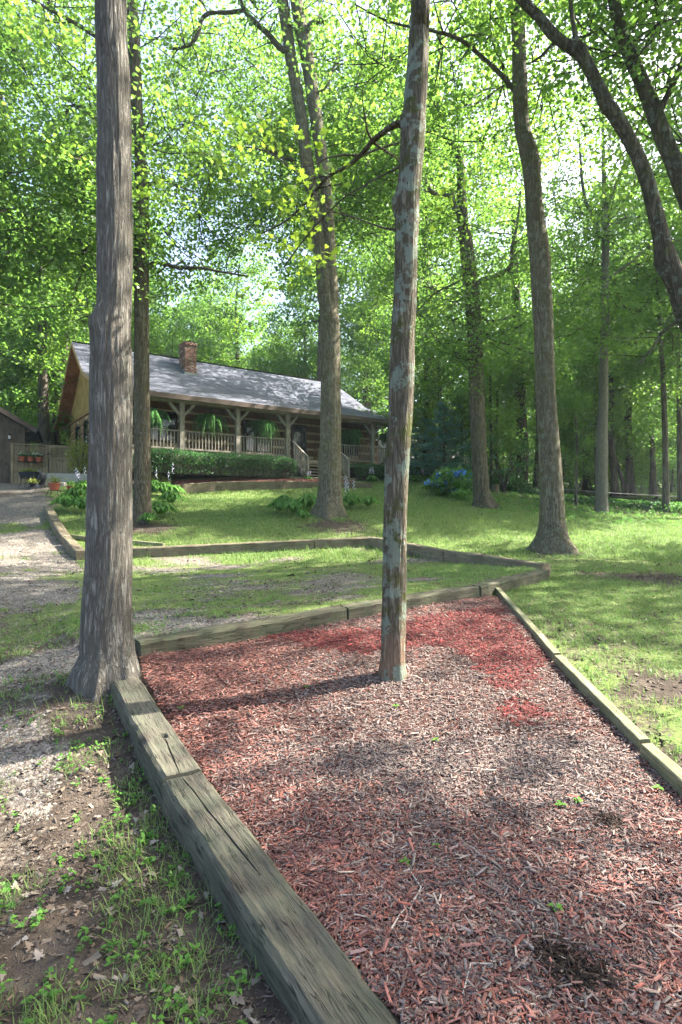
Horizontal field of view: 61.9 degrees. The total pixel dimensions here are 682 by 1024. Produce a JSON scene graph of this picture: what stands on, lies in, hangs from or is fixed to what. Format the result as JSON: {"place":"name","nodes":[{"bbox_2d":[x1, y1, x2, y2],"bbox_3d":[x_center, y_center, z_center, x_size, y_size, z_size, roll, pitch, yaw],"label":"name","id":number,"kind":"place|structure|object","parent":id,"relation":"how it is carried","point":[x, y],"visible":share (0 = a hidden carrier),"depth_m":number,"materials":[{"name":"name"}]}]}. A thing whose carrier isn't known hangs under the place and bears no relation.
{"place":"outdoors","nodes":[
{"label":"outdoors","id":0,"kind":"place"},
{"bbox_2d":[0,0,55,302],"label":"shade tree","id":1,"kind":"object","parent":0,"point":[4,196],"visible":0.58,"depth_m":15.03,"materials":[{"name":"green plant"}]},
{"bbox_2d":[0,483,82,880],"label":"driveway","id":2,"kind":"structure","parent":0,"point":[11,493],"depth_m":5.66,"materials":[{"name":"gravel"}]},
{"bbox_2d":[10,443,88,483],"bbox_3d":[-12.169,-2.039,25.603,4.730,1.860,0.140,0,0,-26],"label":"wooden fence","id":3,"kind":"object","parent":2,"relation":"on","point":[16,466],"visible":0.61,"depth_m":24.85,"materials":[{"name":"brown wood"}]},
{"bbox_2d":[47,446,80,473],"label":"garden gate","id":4,"kind":"structure","parent":3,"relation":"attached to","point":[60,465],"depth_m":25.38,"materials":[{"name":"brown wood"}]},
{"bbox_2d":[0,495,506,869],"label":"gravel","id":5,"kind":"structure","parent":2,"relation":"on","point":[40,790],"depth_m":6.65,"materials":[{"name":"gravel"}]},
{"bbox_2d":[46,473,86,482],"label":"path","id":6,"kind":"structure","parent":0,"point":[70,477],"depth_m":23.25,"materials":[{"name":"gravel"}]},
{"bbox_2d":[65,436,88,472],"bbox_3d":[-10.721,-2.396,23.561,1.390,1.599,1.465,0,0,0],"label":"shrub","id":7,"kind":"object","parent":6,"relation":"on","point":[76,457],"visible":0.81,"depth_m":23.39,"materials":[{"name":"green plant"}]},
{"bbox_2d":[0,474,681,1023],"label":"lawn","id":8,"kind":"structure","parent":0,"point":[14,966],"depth_m":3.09,"materials":[{"name":"plant"}]},
{"bbox_2d":[0,407,42,482],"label":"garden shed","id":9,"kind":"structure","parent":8,"relation":"on","point":[14,429],"depth_m":25.61,"materials":[{"name":"grey wood"}]},
{"bbox_2d":[0,193,95,467],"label":"tree","id":10,"kind":"object","parent":8,"relation":"on","point":[43,421],"visible":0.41,"depth_m":30.72,"materials":[{"name":"green plant"}]},
{"bbox_2d":[0,281,95,456],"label":"tree","id":11,"kind":"object","parent":8,"relation":"on","point":[56,439],"visible":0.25,"depth_m":31.45,"materials":[{"name":"green plant"}]},
{"bbox_2d":[62,537,84,559],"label":"railroad tie","id":12,"kind":"object","parent":8,"relation":"on","point":[73,548],"visible":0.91,"depth_m":12.77,"materials":[{"name":"wood"}]},
{"bbox_2d":[64,0,140,702],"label":"grey trunk tree","id":13,"kind":"object","parent":8,"relation":"on","point":[107,657],"visible":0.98,"depth_m":4.38,"materials":[{"name":"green plant"}]},
{"bbox_2d":[0,0,280,524],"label":"dark trunk tree","id":14,"kind":"object","parent":8,"relation":"on","point":[67,243],"visible":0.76,"depth_m":15.98,"materials":[{"name":"green plant"}]},
{"bbox_2d":[110,678,201,808],"bbox_3d":[-1.260,1.483,3.728,0.225,0.281,1.440,0,6,-32],"label":"railroad tie","id":15,"kind":"object","parent":8,"relation":"on","point":[162,754],"visible":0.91,"depth_m":3.52,"materials":[{"name":"wood"}]},
{"bbox_2d":[151,500,179,513],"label":"hosta","id":16,"kind":"object","parent":8,"relation":"on","point":[161,507],"visible":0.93,"depth_m":16.59,"materials":[{"name":"green plant"}]},
{"bbox_2d":[147,544,210,556],"bbox_3d":[-3.696,0.930,13.021,1.383,0.341,0.228,-2,0,-12],"label":"railroad tie","id":17,"kind":"object","parent":8,"relation":"on","point":[170,551],"visible":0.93,"depth_m":12.92,"materials":[{"name":"wood"}]},
{"bbox_2d":[178,482,215,493],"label":"railroad tie","id":18,"kind":"object","parent":8,"relation":"on","point":[203,487],"visible":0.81,"depth_m":23.45,"materials":[{"name":"wood"}]},
{"bbox_2d":[132,448,297,477],"bbox_3d":[-5.205,-2.070,24.525,7.338,1.155,1.520,0,0,-35],"label":"hedge","id":19,"kind":"object","parent":8,"relation":"on","point":[196,463],"visible":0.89,"depth_m":24.08,"materials":[{"name":"green plant"}]},
{"bbox_2d":[53,340,420,477],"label":"log house","id":20,"kind":"structure","parent":8,"relation":"on","point":[186,387],"depth_m":29.45,"materials":[{"name":"wood"}]},
{"bbox_2d":[133,406,169,434],"bbox_3d":[-8.210,-3.997,24.407,1.702,1.548,1.674,0,0,25],"label":"hanging fern","id":21,"kind":"object","parent":20,"relation":"hanging from","point":[155,415],"visible":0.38,"depth_m":24.39,"materials":[{"name":"green plant"}]},
{"bbox_2d":[151,414,174,440],"bbox_3d":[-8.547,-4.025,26.761,1.580,1.330,0.028,0,0,-35],"label":"window","id":22,"kind":"structure","parent":20,"relation":"in","point":[163,426],"depth_m":26.94,"materials":[{"name":"grey glass"}]},
{"bbox_2d":[191,409,228,439],"bbox_3d":[-6.010,-4.026,26.107,1.703,1.489,1.721,0,0,0],"label":"hanging fern","id":23,"kind":"object","parent":20,"relation":"hanging from","point":[208,420],"visible":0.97,"depth_m":25.91,"materials":[{"name":"green plant"}]},
{"bbox_2d":[243,421,270,451],"bbox_3d":[-4.391,-3.925,29.718,1.680,1.530,0.028,0,0,-35],"label":"window","id":24,"kind":"structure","parent":20,"relation":"in","point":[244,434],"depth_m":29.52,"materials":[{"name":"grey glass"}]},
{"bbox_2d":[245,419,279,442],"bbox_3d":[-3.698,-4.032,27.669,1.538,1.478,1.637,0,0,35],"label":"hanging fern","id":25,"kind":"object","parent":20,"relation":"hanging from","point":[262,425],"visible":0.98,"depth_m":27.34,"materials":[{"name":"green plant"}]},
{"bbox_2d":[293,426,304,459],"bbox_3d":[-2.326,-3.670,31.188,0.770,2.000,0.028,0,0,-35],"label":"door","id":26,"kind":"structure","parent":20,"relation":"in","point":[298,432],"depth_m":31.21,"materials":[{"name":"grey glass"}]},
{"bbox_2d":[341,427,364,448],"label":"hanging fern","id":27,"kind":"object","parent":20,"relation":"hanging from","point":[353,434],"visible":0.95,"depth_m":30.37,"materials":[{"name":"green plant"}]},
{"bbox_2d":[216,481,275,490],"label":"railroad tie","id":28,"kind":"object","parent":8,"relation":"on","point":[240,485],"visible":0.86,"depth_m":24.22,"materials":[{"name":"wood"}]},
{"bbox_2d":[210,539,313,553],"bbox_3d":[-1.824,0.853,13.280,2.368,0.340,0.231,-2,0,-6],"label":"railroad tie","id":29,"kind":"object","parent":8,"relation":"on","point":[256,546],"visible":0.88,"depth_m":13.18,"materials":[{"name":"wood"}]},
{"bbox_2d":[174,479,352,483],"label":"bed chips","id":30,"kind":"object","parent":8,"relation":"on","point":[197,481],"visible":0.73,"depth_m":24.77,"materials":[{"name":"wood"}]},
{"bbox_2d":[162,771,400,1023],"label":"railroad tie","id":31,"kind":"object","parent":8,"relation":"on","point":[309,970],"visible":0.97,"depth_m":2.10,"materials":[{"name":"wood"}]},
{"bbox_2d":[276,481,317,489],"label":"railroad tie","id":32,"kind":"object","parent":8,"relation":"on","point":[281,485],"visible":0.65,"depth_m":25.07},
{"bbox_2d":[89,0,506,519],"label":"double stem tree","id":33,"kind":"object","parent":8,"relation":"on","point":[328,503],"visible":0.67,"depth_m":19.61,"materials":[{"name":"green plant"}]},
{"bbox_2d":[70,547,531,642],"bbox_3d":[-0.892,1.052,10.031,6.888,0.489,8.418,0,0,-24],"label":"parking pad","id":34,"kind":"object","parent":8,"relation":"on","point":[358,572],"visible":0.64,"depth_m":8.66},
{"bbox_2d":[340,584,478,619],"bbox_3d":[0.871,1.118,6.798,2.043,0.285,0.225,-3,2,-34],"label":"railroad tie","id":35,"kind":"object","parent":34,"relation":"on","point":[369,608],"visible":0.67,"depth_m":6.75,"materials":[{"name":"wood"}]},
{"bbox_2d":[0,482,681,1023],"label":"soil debris","id":36,"kind":"object","parent":8,"relation":"on","point":[110,888],"visible":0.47,"depth_m":2.80,"materials":[{"name":"soil"}]},
{"bbox_2d":[0,489,681,1023],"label":"ground weeds","id":37,"kind":"object","parent":8,"relation":"on","point":[142,901],"visible":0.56,"depth_m":2.63,"materials":[{"name":"green plant"}]},
{"bbox_2d":[0,500,681,1023],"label":"dead leaves","id":38,"kind":"object","parent":8,"relation":"on","point":[36,956],"visible":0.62,"depth_m":2.36,"materials":[{"name":"brown plant"}]},
{"bbox_2d":[314,536,370,548],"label":"railroad tie","id":39,"kind":"object","parent":8,"relation":"on","point":[342,542],"visible":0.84,"depth_m":13.40,"materials":[{"name":"wood"}]},
{"bbox_2d":[350,462,439,481],"bbox_3d":[2.917,-2.003,30.487,6.275,1.195,1.380,0,0,-35],"label":"hedge","id":40,"kind":"object","parent":8,"relation":"on","point":[361,473],"visible":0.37,"depth_m":28.92,"materials":[{"name":"green plant"}]},
{"bbox_2d":[370,537,445,560],"bbox_3d":[1.423,0.839,12.491,0.227,0.344,2.619,0,4,-32],"label":"railroad tie","id":41,"kind":"object","parent":8,"relation":"on","point":[430,552],"visible":0.59,"depth_m":11.92,"materials":[{"name":"wood"}]},
{"bbox_2d":[138,595,681,1023],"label":"mulch bed","id":42,"kind":"object","parent":8,"relation":"on","point":[360,727],"visible":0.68,"depth_m":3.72,"materials":[{"name":"wood"}]},
{"bbox_2d":[135,605,346,658],"bbox_3d":[-0.889,1.210,5.619,2.164,0.285,0.227,-3,2,-33],"label":"railroad tie","id":43,"kind":"object","parent":42,"relation":"on","point":[214,635],"visible":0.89,"depth_m":5.45,"materials":[{"name":"wood"}]},
{"bbox_2d":[132,0,487,681],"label":"lichen trunk tree","id":44,"kind":"object","parent":42,"relation":"on","point":[410,124],"visible":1,"depth_m":4.46,"materials":[{"name":"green plant"}]},
{"bbox_2d":[495,587,560,658],"bbox_3d":[1.979,1.162,6.267,0.075,0.107,2.771,0,4,5],"label":"landscape timber","id":45,"kind":"object","parent":42,"relation":"on","point":[552,651],"visible":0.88,"depth_m":5.73,"materials":[{"name":"wood"}]},
{"bbox_2d":[554,654,649,750],"bbox_3d":[1.845,1.345,4.150,0.076,0.107,1.400,0,7,0],"label":"landscape timber","id":46,"kind":"object","parent":42,"relation":"on","point":[615,715],"visible":0.94,"depth_m":3.96,"materials":[{"name":"wood"}]},
{"bbox_2d":[246,0,590,509],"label":"broken top tree","id":47,"kind":"object","parent":8,"relation":"on","point":[475,334],"visible":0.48,"depth_m":20.74,"materials":[{"name":"green plant"}]},
{"bbox_2d":[421,465,472,497],"bbox_3d":[4.846,-1.222,24.195,2.661,1.533,2.657,0,0,42],"label":"hydrangea","id":48,"kind":"object","parent":8,"relation":"on","point":[446,481],"visible":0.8,"depth_m":23.60,"materials":[{"name":"green plant"}]},
{"bbox_2d":[277,0,679,554],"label":"lichen tree","id":49,"kind":"object","parent":8,"relation":"on","point":[551,536],"visible":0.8,"depth_m":12.93,"materials":[{"name":"green plant"}]},
{"bbox_2d":[470,575,522,596],"bbox_3d":[2.149,1.071,7.877,0.230,0.274,1.303,0,1,41],"label":"railroad tie","id":50,"kind":"object","parent":8,"relation":"on","point":[504,583],"visible":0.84,"depth_m":7.79,"materials":[{"name":"wood"}]},
{"bbox_2d":[444,550,550,574],"bbox_3d":[2.758,0.966,10.367,0.229,0.346,2.352,0,2,-32],"label":"railroad tie","id":51,"kind":"object","parent":8,"relation":"on","point":[464,557],"visible":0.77,"depth_m":10.33,"materials":[{"name":"wood"}]},
{"bbox_2d":[513,569,549,586],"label":"railroad tie","id":52,"kind":"object","parent":8,"relation":"on","point":[534,576],"visible":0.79,"depth_m":8.65,"materials":[{"name":"wood"}]},
{"bbox_2d":[469,0,681,364],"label":"arching tree","id":53,"kind":"object","parent":8,"relation":"on","point":[667,264],"visible":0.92,"depth_m":9.22,"materials":[{"name":"green plant"}]},
{"bbox_2d":[531,0,681,241],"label":"arching tree","id":54,"kind":"object","parent":8,"relation":"on","point":[652,105],"visible":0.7,"depth_m":11.12,"materials":[{"name":"green plant"}]},
{"bbox_2d":[640,743,681,797],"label":"landscape timber","id":55,"kind":"object","parent":8,"relation":"on","point":[667,768],"visible":0.95,"depth_m":3.17,"materials":[{"name":"wood"}]},
{"bbox_2d":[0,0,681,486],"label":"sky","id":56,"kind":"structure","parent":0,"point":[358,2],"materials":[{"name":"white"}]},
{"bbox_2d":[423,483,681,516],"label":"forest floor","id":57,"kind":"structure","parent":0,"point":[660,488],"depth_m":29.16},
{"bbox_2d":[0,173,45,391],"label":"shade tree","id":58,"kind":"object","parent":57,"relation":"on","point":[10,325],"visible":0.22,"depth_m":30.44,"materials":[{"name":"green plant"}]},
{"bbox_2d":[0,324,54,450],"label":"understory tree","id":59,"kind":"object","parent":57,"relation":"on","point":[3,339],"visible":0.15,"depth_m":37.75,"materials":[{"name":"green plant"}]},
{"bbox_2d":[5,136,94,456],"bbox_3d":[-20.530,-14.029,41.252,10.678,25.006,10.513,0,0,-14],"label":"forest tree","id":60,"kind":"object","parent":57,"relation":"on","point":[55,284],"visible":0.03,"depth_m":38.91,"materials":[{"name":"green plant"}]},
{"bbox_2d":[23,144,184,379],"bbox_3d":[-16.792,-13.676,39.687,11.396,24.473,10.774,0,0,-39],"label":"forest tree","id":61,"kind":"object","parent":57,"relation":"on","point":[158,289],"visible":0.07,"depth_m":39.31,"materials":[{"name":"green plant"}]},
{"bbox_2d":[86,208,183,354],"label":"forest tree","id":62,"kind":"object","parent":57,"relation":"on","point":[167,315],"visible":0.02,"depth_m":46.53,"materials":[{"name":"green plant"}]},
{"bbox_2d":[131,295,177,356],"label":"understory tree","id":63,"kind":"object","parent":57,"relation":"on","point":[162,319],"visible":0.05,"depth_m":41.42,"materials":[{"name":"green plant"}]},
{"bbox_2d":[132,319,213,361],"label":"understory tree","id":64,"kind":"object","parent":57,"relation":"on","point":[178,339],"visible":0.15,"depth_m":41.17,"materials":[{"name":"green plant"}]},
{"bbox_2d":[166,292,226,361],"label":"forest tree","id":65,"kind":"object","parent":57,"relation":"on","point":[191,333],"visible":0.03,"depth_m":64.59,"materials":[{"name":"green plant"}]},
{"bbox_2d":[160,267,246,365],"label":"forest tree","id":66,"kind":"object","parent":57,"relation":"on","point":[194,320],"visible":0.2,"depth_m":61.44,"materials":[{"name":"green plant"}]},
{"bbox_2d":[186,328,226,364],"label":"understory tree","id":67,"kind":"object","parent":57,"relation":"on","point":[204,345],"visible":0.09,"depth_m":41.89,"materials":[{"name":"green plant"}]},
{"bbox_2d":[175,236,280,369],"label":"forest tree","id":68,"kind":"object","parent":57,"relation":"on","point":[230,323],"visible":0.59,"depth_m":55.68,"materials":[{"name":"green plant"}]},
{"bbox_2d":[188,286,268,367],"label":"forest tree","id":69,"kind":"object","parent":57,"relation":"on","point":[242,343],"visible":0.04,"depth_m":65.59,"materials":[{"name":"green plant"}]},
{"bbox_2d":[223,345,268,370],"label":"understory tree","id":70,"kind":"object","parent":57,"relation":"on","point":[261,359],"visible":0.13,"depth_m":50.64,"materials":[{"name":"green plant"}]},
{"bbox_2d":[249,334,316,379],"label":"understory tree","id":71,"kind":"object","parent":57,"relation":"on","point":[268,362],"visible":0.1,"depth_m":49.47,"materials":[{"name":"green plant"}]},
{"bbox_2d":[252,259,344,378],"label":"forest tree","id":72,"kind":"object","parent":57,"relation":"on","point":[275,324],"visible":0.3,"depth_m":51.23,"materials":[{"name":"green plant"}]},
{"bbox_2d":[263,329,341,388],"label":"understory tree","id":73,"kind":"object","parent":57,"relation":"on","point":[298,371],"visible":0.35,"depth_m":47.47,"materials":[{"name":"green plant"}]},
{"bbox_2d":[248,126,381,379],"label":"shade tree","id":74,"kind":"object","parent":57,"relation":"on","point":[340,274],"visible":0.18,"depth_m":43.98,"materials":[{"name":"green plant"}]},
{"bbox_2d":[297,105,422,409],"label":"shade tree","id":75,"kind":"object","parent":57,"relation":"on","point":[366,404],"visible":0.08,"depth_m":47.66,"materials":[{"name":"green plant"}]},
{"bbox_2d":[339,282,388,408],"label":"forest tree","id":76,"kind":"object","parent":57,"relation":"on","point":[357,379],"visible":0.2,"depth_m":53.34,"materials":[{"name":"green plant"}]},
{"bbox_2d":[52,296,676,486],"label":"wood","id":77,"kind":"object","parent":57,"relation":"on","point":[530,482],"depth_m":73.36,"materials":[{"name":"green plant"}]},
{"bbox_2d":[339,242,438,407],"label":"forest tree","id":78,"kind":"object","parent":57,"relation":"on","point":[371,339],"visible":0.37,"depth_m":42.34,"materials":[{"name":"green plant"}]},
{"bbox_2d":[358,296,487,468],"bbox_3d":[4.857,-6.869,32.964,7.164,11.337,7.264,0,0,-42],"label":"tree","id":79,"kind":"object","parent":57,"relation":"on","point":[425,368],"visible":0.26,"depth_m":32.21,"materials":[{"name":"green plant"}]},
{"bbox_2d":[409,415,467,475],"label":"pine tree","id":80,"kind":"object","parent":57,"relation":"on","point":[415,437],"visible":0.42,"depth_m":30.64,"materials":[{"name":"green plant"}]},
{"bbox_2d":[381,295,496,470],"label":"tree","id":81,"kind":"object","parent":57,"relation":"on","point":[423,389],"visible":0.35,"depth_m":30.81,"materials":[{"name":"green plant"}]},
{"bbox_2d":[362,59,525,463],"bbox_3d":[5.665,-13.924,34.641,10.029,25.233,10.170,0,0,-33],"label":"shade tree","id":82,"kind":"object","parent":57,"relation":"on","point":[458,270],"visible":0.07,"depth_m":33.81,"materials":[{"name":"green plant"}]},
{"bbox_2d":[409,400,495,474],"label":"pine tree","id":83,"kind":"object","parent":57,"relation":"on","point":[443,435],"visible":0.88,"depth_m":28.75,"materials":[{"name":"green plant"}]},
{"bbox_2d":[425,396,509,474],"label":"pine tree","id":84,"kind":"object","parent":57,"relation":"on","point":[457,425],"visible":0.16,"depth_m":30.57,"materials":[{"name":"green plant"}]},
{"bbox_2d":[437,304,535,489],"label":"tree","id":85,"kind":"object","parent":57,"relation":"on","point":[489,409],"visible":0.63,"depth_m":28.59,"materials":[{"name":"green plant"}]},
{"bbox_2d":[465,357,529,480],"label":"tree","id":86,"kind":"object","parent":57,"relation":"on","point":[507,398],"visible":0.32,"depth_m":30.74,"materials":[{"name":"green plant"}]},
{"bbox_2d":[458,434,538,493],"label":"dogwood tree","id":87,"kind":"object","parent":57,"relation":"on","point":[501,478],"visible":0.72,"depth_m":26.91,"materials":[{"name":"green plant"}]},
{"bbox_2d":[488,473,531,491],"bbox_3d":[8.460,-1.478,28.985,2.518,1.077,2.196,0,0,0],"label":"shrub","id":88,"kind":"object","parent":57,"relation":"on","point":[516,482],"visible":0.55,"depth_m":28.58,"materials":[{"name":"green plant"}]},
{"bbox_2d":[453,163,590,487],"bbox_3d":[9.657,-9.585,30.881,7.290,17.975,7.712,0,0,0],"label":"tree","id":89,"kind":"object","parent":57,"relation":"on","point":[522,424],"visible":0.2,"depth_m":30.70,"materials":[{"name":"green plant"}]},
{"bbox_2d":[505,402,579,485],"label":"sapling","id":90,"kind":"object","parent":57,"relation":"on","point":[534,440],"visible":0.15,"depth_m":37.61,"materials":[{"name":"green plant"}]},
{"bbox_2d":[499,266,586,488],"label":"tree","id":91,"kind":"object","parent":57,"relation":"on","point":[535,479],"visible":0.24,"depth_m":29.80,"materials":[{"name":"green plant"}]},
{"bbox_2d":[493,226,599,412],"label":"forest tree","id":92,"kind":"object","parent":57,"relation":"on","point":[526,286],"visible":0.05,"depth_m":43.94,"materials":[{"name":"green plant"}]},
{"bbox_2d":[486,41,681,513],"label":"straight pole tree","id":93,"kind":"object","parent":57,"relation":"on","point":[604,343],"visible":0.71,"depth_m":21.81,"materials":[{"name":"green plant"}]},
{"bbox_2d":[556,382,616,506],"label":"tree","id":94,"kind":"object","parent":57,"relation":"on","point":[571,404],"visible":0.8,"depth_m":23.96,"materials":[{"name":"green plant"}]},
{"bbox_2d":[557,379,627,491],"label":"tree","id":95,"kind":"object","parent":57,"relation":"on","point":[586,485],"visible":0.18,"depth_m":35.29,"materials":[{"name":"green plant"}]},
{"bbox_2d":[555,308,643,492],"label":"tree","id":96,"kind":"object","parent":57,"relation":"on","point":[594,412],"visible":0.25,"depth_m":33.49,"materials":[{"name":"green plant"}]},
{"bbox_2d":[558,263,654,496],"bbox_3d":[15.701,-7.799,33.117,6.369,14.241,6.470,0,0,0],"label":"tree","id":97,"kind":"object","parent":57,"relation":"on","point":[614,486],"visible":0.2,"depth_m":32.82,"materials":[{"name":"green plant"}]},
{"bbox_2d":[551,159,674,367],"bbox_3d":[12.319,-8.361,27.332,6.437,16.393,6.246,0,0,-12],"label":"shade tree","id":98,"kind":"object","parent":57,"relation":"on","point":[597,262],"visible":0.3,"depth_m":26.64,"materials":[{"name":"green plant"}]},
{"bbox_2d":[555,232,671,495],"bbox_3d":[16.643,-8.690,33.966,6.716,16.020,6.810,0,0,-42],"label":"tree","id":99,"kind":"object","parent":57,"relation":"on","point":[632,487],"visible":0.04,"depth_m":33.79,"materials":[{"name":"green plant"}]},
{"bbox_2d":[569,397,661,486],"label":"sapling","id":100,"kind":"object","parent":57,"relation":"on","point":[638,469],"visible":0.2,"depth_m":34.54,"materials":[{"name":"green plant"}]},
{"bbox_2d":[570,325,680,494],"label":"understory tree","id":101,"kind":"object","parent":57,"relation":"on","point":[628,459],"visible":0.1,"depth_m":33.64,"materials":[{"name":"green plant"}]},
{"bbox_2d":[582,222,681,512],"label":"tree","id":102,"kind":"object","parent":57,"relation":"on","point":[638,369],"visible":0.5,"depth_m":24.43,"materials":[{"name":"green plant"}]},
{"bbox_2d":[598,285,681,503],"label":"tree","id":103,"kind":"object","parent":57,"relation":"on","point":[656,416],"visible":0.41,"depth_m":25.98,"materials":[{"name":"green plant"}]},
{"bbox_2d":[608,348,676,497],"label":"tree","id":104,"kind":"object","parent":57,"relation":"on","point":[651,442],"visible":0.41,"depth_m":32.82,"materials":[{"name":"green plant"}]},
{"bbox_2d":[608,161,681,405],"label":"shade tree","id":105,"kind":"object","parent":57,"relation":"on","point":[620,385],"visible":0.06,"depth_m":30.40,"materials":[{"name":"green plant"}]},
{"bbox_2d":[615,392,676,488],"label":"sapling","id":106,"kind":"object","parent":57,"relation":"on","point":[644,474],"visible":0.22,"depth_m":33.69,"materials":[{"name":"green plant"}]},
{"bbox_2d":[614,67,681,337],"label":"shade tree","id":107,"kind":"object","parent":57,"relation":"on","point":[674,222],"visible":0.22,"depth_m":22.79,"materials":[{"name":"green plant"}]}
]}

